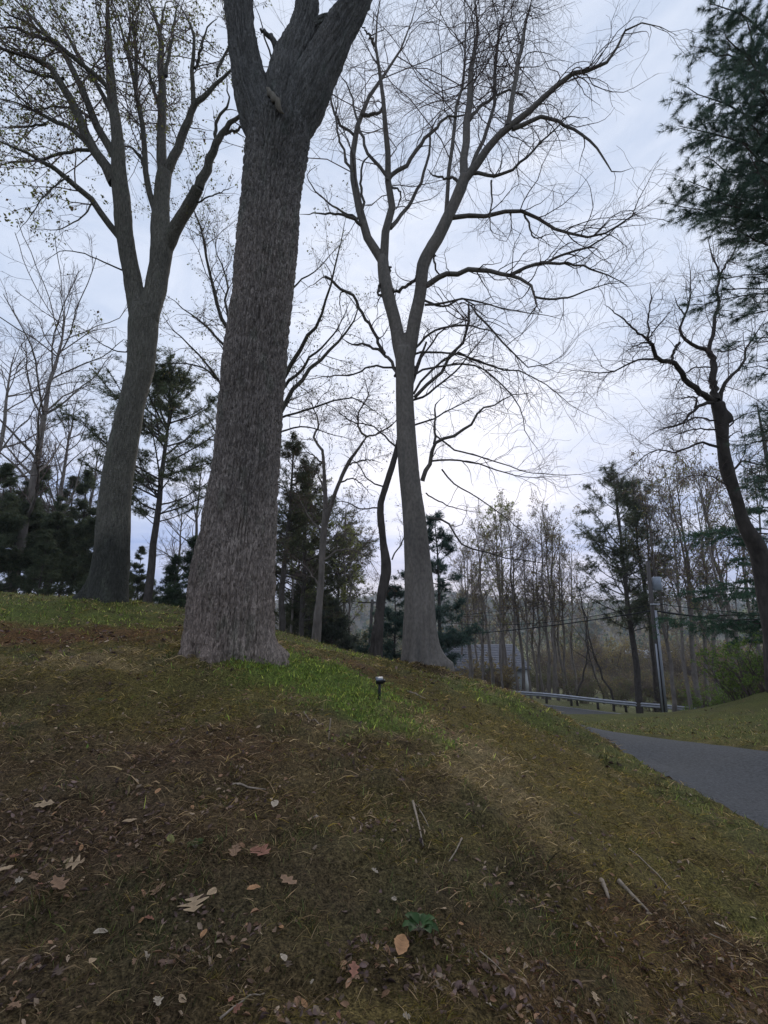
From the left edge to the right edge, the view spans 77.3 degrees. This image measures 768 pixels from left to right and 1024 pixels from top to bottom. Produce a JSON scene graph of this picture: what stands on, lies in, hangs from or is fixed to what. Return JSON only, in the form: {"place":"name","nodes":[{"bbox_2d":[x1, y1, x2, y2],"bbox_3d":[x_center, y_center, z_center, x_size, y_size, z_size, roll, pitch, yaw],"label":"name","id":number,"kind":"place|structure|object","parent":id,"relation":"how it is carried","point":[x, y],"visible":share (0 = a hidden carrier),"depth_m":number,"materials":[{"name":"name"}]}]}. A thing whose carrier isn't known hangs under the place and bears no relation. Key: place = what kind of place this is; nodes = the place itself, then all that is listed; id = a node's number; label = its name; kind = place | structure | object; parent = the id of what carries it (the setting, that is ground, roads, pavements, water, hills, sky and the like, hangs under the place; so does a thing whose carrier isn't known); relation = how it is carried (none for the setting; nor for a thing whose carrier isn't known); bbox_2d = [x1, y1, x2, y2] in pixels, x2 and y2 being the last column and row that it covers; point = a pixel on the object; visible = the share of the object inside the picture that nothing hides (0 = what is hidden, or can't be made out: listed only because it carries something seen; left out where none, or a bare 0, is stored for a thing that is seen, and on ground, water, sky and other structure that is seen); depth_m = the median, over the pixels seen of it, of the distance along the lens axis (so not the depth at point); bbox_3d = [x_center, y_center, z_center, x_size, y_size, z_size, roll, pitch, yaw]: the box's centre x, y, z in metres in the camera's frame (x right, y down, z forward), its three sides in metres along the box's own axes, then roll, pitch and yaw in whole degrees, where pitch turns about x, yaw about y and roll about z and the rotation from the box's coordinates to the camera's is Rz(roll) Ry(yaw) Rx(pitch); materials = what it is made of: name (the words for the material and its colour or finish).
{"place":"outdoors","nodes":[
{"label":"outdoors","id":0,"kind":"place"},
{"bbox_2d":[0,592,767,1023],"bbox_3d":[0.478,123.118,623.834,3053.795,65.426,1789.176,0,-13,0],"label":"ground","id":1,"kind":"structure","parent":0,"point":[270,944],"depth_m":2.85,"materials":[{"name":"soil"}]},
{"bbox_2d":[0,462,35,573],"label":"pine tree","id":2,"kind":"object","parent":1,"relation":"on","point":[10,523],"visible":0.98,"depth_m":24.66,"materials":[{"name":"green plant"}]},
{"bbox_2d":[0,480,63,593],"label":"pine tree","id":3,"kind":"object","parent":1,"relation":"on","point":[35,516],"visible":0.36,"depth_m":27.56,"materials":[{"name":"green plant"}]},
{"bbox_2d":[14,529,68,595],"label":"pine tree","id":4,"kind":"object","parent":1,"relation":"on","point":[43,561],"visible":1,"depth_m":22.98,"materials":[{"name":"green plant"}]},
{"bbox_2d":[0,462,84,579],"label":"pine tree","id":5,"kind":"object","parent":1,"relation":"on","point":[34,527],"visible":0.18,"depth_m":30.25,"materials":[{"name":"green plant"}]},
{"bbox_2d":[0,494,89,595],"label":"pine tree","id":6,"kind":"object","parent":1,"relation":"on","point":[56,522],"visible":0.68,"depth_m":25.90,"materials":[{"name":"green plant"}]},
{"bbox_2d":[0,307,107,504],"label":"bare tree","id":7,"kind":"object","parent":1,"relation":"on","point":[5,414],"visible":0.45,"depth_m":37.91,"materials":[{"name":"grey plant"}]},
{"bbox_2d":[1,339,112,595],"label":"bare tree","id":8,"kind":"object","parent":1,"relation":"on","point":[63,472],"visible":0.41,"depth_m":35.21,"materials":[{"name":"grey plant"}]},
{"bbox_2d":[34,475,92,588],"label":"pine tree","id":9,"kind":"object","parent":1,"relation":"on","point":[72,478],"visible":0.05,"depth_m":37.60,"materials":[{"name":"green plant"}]},
{"bbox_2d":[29,469,98,587],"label":"pine tree","id":10,"kind":"object","parent":1,"relation":"on","point":[88,479],"visible":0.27,"depth_m":31.22,"materials":[{"name":"green plant"}]},
{"bbox_2d":[0,218,142,592],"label":"bare tree","id":11,"kind":"object","parent":1,"relation":"on","point":[34,475],"visible":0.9,"depth_m":28.21,"materials":[{"name":"grey plant"}]},
{"bbox_2d":[44,414,143,523],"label":"bare tree","id":12,"kind":"object","parent":1,"relation":"on","point":[92,495],"visible":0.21,"depth_m":39.48,"materials":[{"name":"grey plant"}]},
{"bbox_2d":[56,501,134,595],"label":"pine tree","id":13,"kind":"object","parent":1,"relation":"on","point":[86,543],"visible":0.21,"depth_m":27.78,"materials":[{"name":"green plant"}]},
{"bbox_2d":[44,339,217,602],"bbox_3d":[-12.219,-1.597,24.805,8.724,14.618,8.128,5,-13,-20],"label":"pine tree","id":14,"kind":"object","parent":1,"relation":"on","point":[163,387],"visible":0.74,"depth_m":24.65,"materials":[{"name":"green plant"}]},
{"bbox_2d":[0,0,271,602],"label":"maple tree","id":15,"kind":"object","parent":1,"relation":"on","point":[107,580],"visible":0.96,"depth_m":12.83,"materials":[{"name":"grey plant"}]},
{"bbox_2d":[129,545,165,603],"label":"pine tree","id":16,"kind":"object","parent":1,"relation":"on","point":[139,587],"visible":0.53,"depth_m":32.51,"materials":[{"name":"green plant"}]},
{"bbox_2d":[154,554,187,607],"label":"pine tree","id":17,"kind":"object","parent":1,"relation":"on","point":[171,569],"visible":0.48,"depth_m":28.68,"materials":[{"name":"green plant"}]},
{"bbox_2d":[153,534,197,606],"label":"pine tree","id":18,"kind":"object","parent":1,"relation":"on","point":[173,594],"visible":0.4,"depth_m":26.14,"materials":[{"name":"green plant"}]},
{"bbox_2d":[142,425,209,571],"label":"bare tree","id":19,"kind":"object","parent":1,"relation":"on","point":[196,513],"visible":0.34,"depth_m":30.24,"materials":[{"name":"grey plant"}]},
{"bbox_2d":[158,469,203,580],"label":"bare tree","id":20,"kind":"object","parent":1,"relation":"on","point":[179,540],"visible":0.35,"depth_m":34.38,"materials":[{"name":"grey plant"}]},
{"bbox_2d":[177,894,208,911],"bbox_3d":[-0.810,1.658,2.036,0.128,0.015,0.091,-3,-3,-18],"label":"fallen leaf","id":21,"kind":"object","parent":1,"relation":"on","point":[193,904],"visible":1,"depth_m":2.04,"materials":[{"name":"beige plant"}]},
{"bbox_2d":[134,157,395,470],"bbox_3d":[-3.451,-3.678,13.300,7.959,14.009,5.158,-3,-13,13],"label":"bare tree","id":22,"kind":"object","parent":1,"relation":"on","point":[287,400],"visible":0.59,"depth_m":13.64,"materials":[{"name":"grey plant"}]},
{"bbox_2d":[178,0,372,666],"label":"oak tree","id":23,"kind":"object","parent":1,"relation":"on","point":[282,102],"visible":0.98,"depth_m":6.92,"materials":[{"name":"grey plant"}]},
{"bbox_2d":[277,469,315,633],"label":"bare tree","id":24,"kind":"object","parent":1,"relation":"on","point":[292,610],"visible":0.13,"depth_m":25.73,"materials":[{"name":"grey plant"}]},
{"bbox_2d":[276,430,320,631],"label":"pine tree","id":25,"kind":"object","parent":1,"relation":"on","point":[299,516],"visible":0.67,"depth_m":20.40,"materials":[{"name":"green plant"}]},
{"bbox_2d":[86,632,520,807],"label":"green shoots","id":26,"kind":"object","parent":1,"relation":"on","point":[348,698],"visible":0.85,"depth_m":5.45,"materials":[{"name":"green plant"}]},
{"bbox_2d":[274,488,348,630],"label":"pine tree","id":27,"kind":"object","parent":1,"relation":"on","point":[276,613],"visible":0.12,"depth_m":28.05,"materials":[{"name":"green plant"}]},
{"bbox_2d":[275,450,350,636],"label":"pine tree","id":28,"kind":"object","parent":1,"relation":"on","point":[302,601],"visible":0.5,"depth_m":21.82,"materials":[{"name":"green plant"}]},
{"bbox_2d":[277,543,350,638],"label":"pine tree","id":29,"kind":"object","parent":1,"relation":"on","point":[295,607],"visible":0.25,"depth_m":26.11,"materials":[{"name":"green plant"}]},
{"bbox_2d":[275,493,379,635],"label":"pine tree","id":30,"kind":"object","parent":1,"relation":"on","point":[320,496],"visible":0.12,"depth_m":34.24,"materials":[{"name":"green plant"}]},
{"bbox_2d":[288,535,372,648],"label":"pine tree","id":31,"kind":"object","parent":1,"relation":"on","point":[335,577],"visible":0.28,"depth_m":30.03,"materials":[{"name":"green plant"}]},
{"bbox_2d":[307,596,358,651],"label":"pine tree","id":32,"kind":"object","parent":1,"relation":"on","point":[331,634],"visible":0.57,"depth_m":22.98,"materials":[{"name":"green plant"}]},
{"bbox_2d":[327,485,366,642],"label":"bare tree","id":33,"kind":"object","parent":1,"relation":"on","point":[344,562],"visible":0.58,"depth_m":30.22,"materials":[{"name":"grey plant"}]},
{"bbox_2d":[277,360,417,642],"bbox_3d":[-1.332,-0.446,16.011,5.266,9.979,3.885,0,-13,0],"label":"bare tree","id":34,"kind":"object","parent":1,"relation":"on","point":[317,626],"visible":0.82,"depth_m":16.26,"materials":[{"name":"grey plant"}]},
{"bbox_2d":[329,516,368,642],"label":"bare tree","id":35,"kind":"object","parent":1,"relation":"on","point":[344,596],"visible":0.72,"depth_m":26.47,"materials":[{"name":"grey plant"}]},
{"bbox_2d":[353,574,404,659],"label":"pine tree","id":36,"kind":"object","parent":1,"relation":"on","point":[391,644],"visible":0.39,"depth_m":29.78,"materials":[{"name":"green plant"}]},
{"bbox_2d":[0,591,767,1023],"bbox_3d":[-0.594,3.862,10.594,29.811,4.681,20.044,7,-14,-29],"label":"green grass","id":37,"kind":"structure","parent":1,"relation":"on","point":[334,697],"depth_m":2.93,"materials":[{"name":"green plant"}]},
{"bbox_2d":[0,591,767,1023],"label":"leaf litter","id":38,"kind":"object","parent":1,"relation":"on","point":[456,985],"visible":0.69,"depth_m":2.15,"materials":[{"name":"brown plant"}]},
{"bbox_2d":[394,934,408,954],"bbox_3d":[0.069,1.707,1.899,0.063,0.013,0.106,20,0,15],"label":"fallen leaf","id":39,"kind":"object","parent":1,"relation":"on","point":[401,941],"visible":1,"depth_m":1.90,"materials":[{"name":"brown plant"}]},
{"bbox_2d":[317,272,510,657],"bbox_3d":[1.163,-1.776,14.468,6.933,12.032,3.764,2,-13,-10],"label":"bare tree","id":40,"kind":"object","parent":1,"relation":"on","point":[376,647],"visible":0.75,"depth_m":13.99,"materials":[{"name":"grey plant"}]},
{"bbox_2d":[92,0,737,672],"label":"beech tree","id":41,"kind":"object","parent":1,"relation":"on","point":[420,640],"visible":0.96,"depth_m":11.30,"materials":[{"name":"grey plant"}]},
{"bbox_2d":[402,911,438,932],"bbox_3d":[0.150,1.723,2.000,0.150,0.057,0.138,0,-13,0],"label":"leafy plant","id":42,"kind":"object","parent":1,"relation":"on","point":[414,918],"visible":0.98,"depth_m":2.00,"materials":[{"name":"green plant"}]},
{"bbox_2d":[383,510,490,666],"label":"pine tree","id":43,"kind":"object","parent":1,"relation":"on","point":[452,640],"visible":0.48,"depth_m":29.16,"materials":[{"name":"green plant"}]},
{"bbox_2d":[134,589,761,645],"bbox_3d":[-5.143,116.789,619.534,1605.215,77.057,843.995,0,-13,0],"label":"hillside wood","id":44,"kind":"object","parent":1,"relation":"on","point":[600,627],"visible":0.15,"depth_m":468.73,"materials":[{"name":"brown plant"}]},
{"bbox_2d":[446,522,482,677],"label":"bare tree","id":45,"kind":"object","parent":1,"relation":"on","point":[454,564],"visible":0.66,"depth_m":43.31,"materials":[{"name":"brown plant"}]},
{"bbox_2d":[445,535,484,678],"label":"bare tree","id":46,"kind":"object","parent":1,"relation":"on","point":[468,620],"visible":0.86,"depth_m":38.87,"materials":[{"name":"brown plant"}]},
{"bbox_2d":[447,529,490,671],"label":"bare tree","id":47,"kind":"object","parent":1,"relation":"on","point":[469,590],"visible":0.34,"depth_m":51.96,"materials":[{"name":"brown plant"}]},
{"bbox_2d":[456,566,492,679],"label":"bare tree","id":48,"kind":"object","parent":1,"relation":"on","point":[481,614],"visible":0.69,"depth_m":40.32,"materials":[{"name":"brown plant"}]},
{"bbox_2d":[465,516,501,679],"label":"bare tree","id":49,"kind":"object","parent":1,"relation":"on","point":[489,613],"visible":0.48,"depth_m":46.25,"materials":[{"name":"brown plant"}]},
{"bbox_2d":[462,504,506,685],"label":"bare tree","id":50,"kind":"object","parent":1,"relation":"on","point":[486,628],"visible":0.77,"depth_m":44.10,"materials":[{"name":"brown plant"}]},
{"bbox_2d":[454,652,520,689],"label":"brush","id":51,"kind":"object","parent":1,"relation":"on","point":[506,667],"visible":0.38,"depth_m":47.01,"materials":[{"name":"brown plant"}]},
{"bbox_2d":[445,644,530,690],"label":"house","id":52,"kind":"structure","parent":1,"relation":"on","point":[495,650],"depth_m":53.50,"materials":[{"name":"grey"}]},
{"bbox_2d":[466,664,520,689],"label":"brush","id":53,"kind":"object","parent":1,"relation":"on","point":[508,681],"visible":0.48,"depth_m":43.37,"materials":[{"name":"brown plant"}]},
{"bbox_2d":[470,493,518,674],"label":"bare tree","id":54,"kind":"object","parent":1,"relation":"on","point":[488,519],"visible":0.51,"depth_m":52.68,"materials":[{"name":"brown plant"}]},
{"bbox_2d":[473,489,530,670],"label":"bare tree","id":55,"kind":"object","parent":1,"relation":"on","point":[495,578],"visible":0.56,"depth_m":49.19,"materials":[{"name":"brown plant"}]},
{"bbox_2d":[485,528,521,687],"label":"bare tree","id":56,"kind":"object","parent":1,"relation":"on","point":[500,606],"visible":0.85,"depth_m":43.48,"materials":[{"name":"brown plant"}]},
{"bbox_2d":[494,507,532,690],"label":"bare tree","id":57,"kind":"object","parent":1,"relation":"on","point":[514,622],"visible":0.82,"depth_m":44.35,"materials":[{"name":"brown plant"}]},
{"bbox_2d":[495,509,535,696],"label":"bare tree","id":58,"kind":"object","parent":1,"relation":"on","point":[522,653],"visible":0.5,"depth_m":45.56,"materials":[{"name":"brown plant"}]},
{"bbox_2d":[505,527,538,698],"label":"bare tree","id":59,"kind":"object","parent":1,"relation":"on","point":[525,598],"visible":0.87,"depth_m":43.52,"materials":[{"name":"brown plant"}]},
{"bbox_2d":[521,529,550,698],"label":"bare tree","id":60,"kind":"object","parent":1,"relation":"on","point":[538,662],"visible":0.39,"depth_m":44.39,"materials":[{"name":"brown plant"}]},
{"bbox_2d":[514,504,562,699],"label":"bare tree","id":61,"kind":"object","parent":1,"relation":"on","point":[546,635],"visible":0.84,"depth_m":43.17,"materials":[{"name":"brown plant"}]},
{"bbox_2d":[510,517,567,698],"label":"bare tree","id":62,"kind":"object","parent":1,"relation":"on","point":[535,666],"visible":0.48,"depth_m":44.81,"materials":[{"name":"brown plant"}]},
{"bbox_2d":[516,489,569,700],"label":"bare tree","id":63,"kind":"object","parent":1,"relation":"on","point":[552,631],"visible":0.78,"depth_m":43.59,"materials":[{"name":"brown plant"}]},
{"bbox_2d":[517,505,575,693],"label":"bare tree","id":64,"kind":"object","parent":1,"relation":"on","point":[554,684],"visible":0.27,"depth_m":48.40,"materials":[{"name":"brown plant"}]},
{"bbox_2d":[352,628,762,662],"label":"distant wood","id":65,"kind":"object","parent":1,"relation":"on","point":[638,640],"visible":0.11,"depth_m":159.87,"materials":[{"name":"brown plant"}]},
{"bbox_2d":[530,504,588,699],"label":"bare tree","id":66,"kind":"object","parent":1,"relation":"on","point":[558,626],"visible":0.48,"depth_m":46.21,"materials":[{"name":"brown plant"}]},
{"bbox_2d":[547,538,574,700],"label":"bare tree","id":67,"kind":"object","parent":1,"relation":"on","point":[562,607],"visible":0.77,"depth_m":42.99,"materials":[{"name":"brown plant"}]},
{"bbox_2d":[556,531,598,693],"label":"bare tree","id":68,"kind":"object","parent":1,"relation":"on","point":[571,633],"visible":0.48,"depth_m":50.70,"materials":[{"name":"brown plant"}]},
{"bbox_2d":[543,557,614,711],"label":"bare tree","id":69,"kind":"object","parent":1,"relation":"on","point":[602,678],"visible":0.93,"depth_m":36.12,"materials":[{"name":"brown plant"}]},
{"bbox_2d":[555,672,605,703],"bbox_3d":[16.064,14.672,39.955,3.273,2.590,4.008,11,-17,-41],"label":"shrub","id":70,"kind":"object","parent":1,"relation":"on","point":[591,690],"visible":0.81,"depth_m":39.75,"materials":[{"name":"brown plant"}]},
{"bbox_2d":[575,581,613,705],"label":"bare tree","id":71,"kind":"object","parent":1,"relation":"on","point":[580,684],"visible":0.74,"depth_m":36.90,"materials":[{"name":"brown plant"}]},
{"bbox_2d":[516,690,694,711],"bbox_3d":[0.909,15.819,44.752,76.948,2.609,2.043,-8,-15,31],"label":"guardrail","id":72,"kind":"object","parent":1,"relation":"on","point":[597,700],"visible":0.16,"depth_m":35.47,"materials":[{"name":"metal"}]},
{"bbox_2d":[582,637,645,677],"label":"brush","id":73,"kind":"object","parent":1,"relation":"on","point":[605,657],"visible":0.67,"depth_m":85.40,"materials":[{"name":"brown plant"}]},
{"bbox_2d":[595,675,646,707],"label":"shrub","id":74,"kind":"object","parent":1,"relation":"on","point":[621,696],"visible":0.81,"depth_m":40.46,"materials":[{"name":"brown plant"}]},
{"bbox_2d":[569,461,680,713],"bbox_3d":[18.027,5.465,36.091,8.729,19.244,8.031,0,-13,0],"label":"pine tree","id":75,"kind":"object","parent":1,"relation":"on","point":[620,554],"visible":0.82,"depth_m":35.64,"materials":[{"name":"green plant"}]},
{"bbox_2d":[598,666,652,698],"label":"brush","id":76,"kind":"object","parent":1,"relation":"on","point":[629,680],"visible":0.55,"depth_m":55.37,"materials":[{"name":"brown plant"}]},
{"bbox_2d":[614,475,678,711],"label":"pine tree","id":77,"kind":"object","parent":1,"relation":"on","point":[653,661],"visible":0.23,"depth_m":37.34,"materials":[{"name":"green plant"}]},
{"bbox_2d":[609,464,684,654],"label":"bare tree","id":78,"kind":"object","parent":1,"relation":"on","point":[648,543],"visible":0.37,"depth_m":37.02,"materials":[{"name":"brown plant"}]},
{"bbox_2d":[535,185,767,692],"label":"bare tree","id":79,"kind":"object","parent":1,"relation":"on","point":[752,538],"visible":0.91,"depth_m":12.17,"materials":[{"name":"brown plant"}]},
{"bbox_2d":[645,561,667,711],"bbox_3d":[14.743,6.853,25.642,0.891,8.501,0.493,0,-13,0],"label":"utility pole","id":80,"kind":"object","parent":1,"relation":"on","point":[654,583],"visible":0.85,"depth_m":25.56,"materials":[{"name":"grey wood"}]},
{"bbox_2d":[622,470,691,711],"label":"bare tree","id":81,"kind":"object","parent":1,"relation":"on","point":[651,552],"visible":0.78,"depth_m":33.45,"materials":[{"name":"brown plant"}]},
{"bbox_2d":[627,440,730,706],"bbox_3d":[22.210,4.908,36.123,6.875,21.704,5.054,-1,-13,5],"label":"bare tree","id":82,"kind":"object","parent":1,"relation":"on","point":[704,645],"visible":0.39,"depth_m":36.82,"materials":[{"name":"brown plant"}]},
{"bbox_2d":[641,445,721,707],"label":"bare tree","id":83,"kind":"object","parent":1,"relation":"on","point":[694,671],"visible":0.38,"depth_m":33.08,"materials":[{"name":"brown plant"}]},
{"bbox_2d":[639,459,725,708],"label":"bare tree","id":84,"kind":"object","parent":1,"relation":"on","point":[687,686],"visible":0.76,"depth_m":30.91,"materials":[{"name":"brown plant"}]},
{"bbox_2d":[661,645,719,683],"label":"brush","id":85,"kind":"object","parent":1,"relation":"on","point":[679,664],"visible":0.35,"depth_m":74.90,"materials":[{"name":"brown plant"}]},
{"bbox_2d":[665,678,719,705],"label":"brush","id":86,"kind":"object","parent":1,"relation":"on","point":[679,698],"visible":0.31,"depth_m":44.43,"materials":[{"name":"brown plant"}]},
{"bbox_2d":[655,451,747,699],"bbox_3d":[18.945,4.187,27.945,4.748,16.243,2.837,-11,-16,40],"label":"bare tree","id":87,"kind":"object","parent":1,"relation":"on","point":[712,560],"visible":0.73,"depth_m":28.67,"materials":[{"name":"brown plant"}]},
{"bbox_2d":[677,682,727,710],"bbox_3d":[19.601,11.726,29.467,4.450,2.750,3.101,1,-13,-7],"label":"shrub","id":88,"kind":"object","parent":1,"relation":"on","point":[697,702],"visible":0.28,"depth_m":29.54,"materials":[{"name":"green plant"}]},
{"bbox_2d":[676,465,730,702],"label":"bare tree","id":89,"kind":"object","parent":1,"relation":"on","point":[710,606],"visible":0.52,"depth_m":30.01,"materials":[{"name":"brown plant"}]},
{"bbox_2d":[650,403,767,647],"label":"hemlock tree","id":90,"kind":"object","parent":1,"relation":"on","point":[727,624],"visible":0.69,"depth_m":18.36,"materials":[{"name":"green plant"}]},
{"bbox_2d":[653,0,767,502],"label":"pine tree","id":91,"kind":"object","parent":1,"relation":"on","point":[740,62],"visible":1,"depth_m":8.96,"materials":[{"name":"green plant"}]},
{"bbox_2d":[667,435,753,694],"bbox_3d":[22.737,4.288,32.365,5.255,20.249,5.187,-9,-15,34],"label":"bare tree","id":92,"kind":"object","parent":1,"relation":"on","point":[728,607],"visible":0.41,"depth_m":32.52,"materials":[{"name":"brown plant"}]},
{"bbox_2d":[697,675,746,705],"bbox_3d":[18.920,9.873,25.814,2.756,2.445,3.956,-3,-13,12],"label":"shrub","id":93,"kind":"object","parent":1,"relation":"on","point":[719,698],"visible":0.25,"depth_m":25.62,"materials":[{"name":"green plant"}]},
{"bbox_2d":[690,636,765,700],"bbox_3d":[15.957,7.222,21.930,4.944,3.056,3.445,10,-16,-39],"label":"shrub","id":94,"kind":"object","parent":1,"relation":"on","point":[733,682],"visible":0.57,"depth_m":21.97,"materials":[{"name":"green plant"}]},
{"bbox_2d":[698,453,766,688],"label":"bare tree","id":95,"kind":"object","parent":1,"relation":"on","point":[758,647],"visible":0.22,"depth_m":35.19,"materials":[{"name":"brown plant"}]},
{"bbox_2d":[708,621,764,694],"bbox_3d":[16.188,6.003,19.544,4.944,3.056,3.445,-7,-15,30],"label":"shrub","id":96,"kind":"object","parent":1,"relation":"on","point":[759,665],"visible":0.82,"depth_m":20.29,"materials":[{"name":"green plant"}]},
{"bbox_2d":[713,433,767,629],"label":"bare tree","id":97,"kind":"object","parent":1,"relation":"on","point":[732,516],"visible":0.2,"depth_m":29.62,"materials":[{"name":"plant"}]},
{"bbox_2d":[0,0,767,606],"label":"sky","id":98,"kind":"structure","parent":0,"point":[633,131],"materials":[{"name":"white"}]},
{"bbox_2d":[543,704,622,713],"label":"road","id":99,"kind":"structure","parent":0,"point":[569,710],"depth_m":34.27,"materials":[{"name":"grey asphalt"}]},
{"bbox_2d":[579,724,767,828],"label":"driveway","id":100,"kind":"structure","parent":0,"point":[733,779],"depth_m":7.38,"materials":[{"name":"grey asphalt"}]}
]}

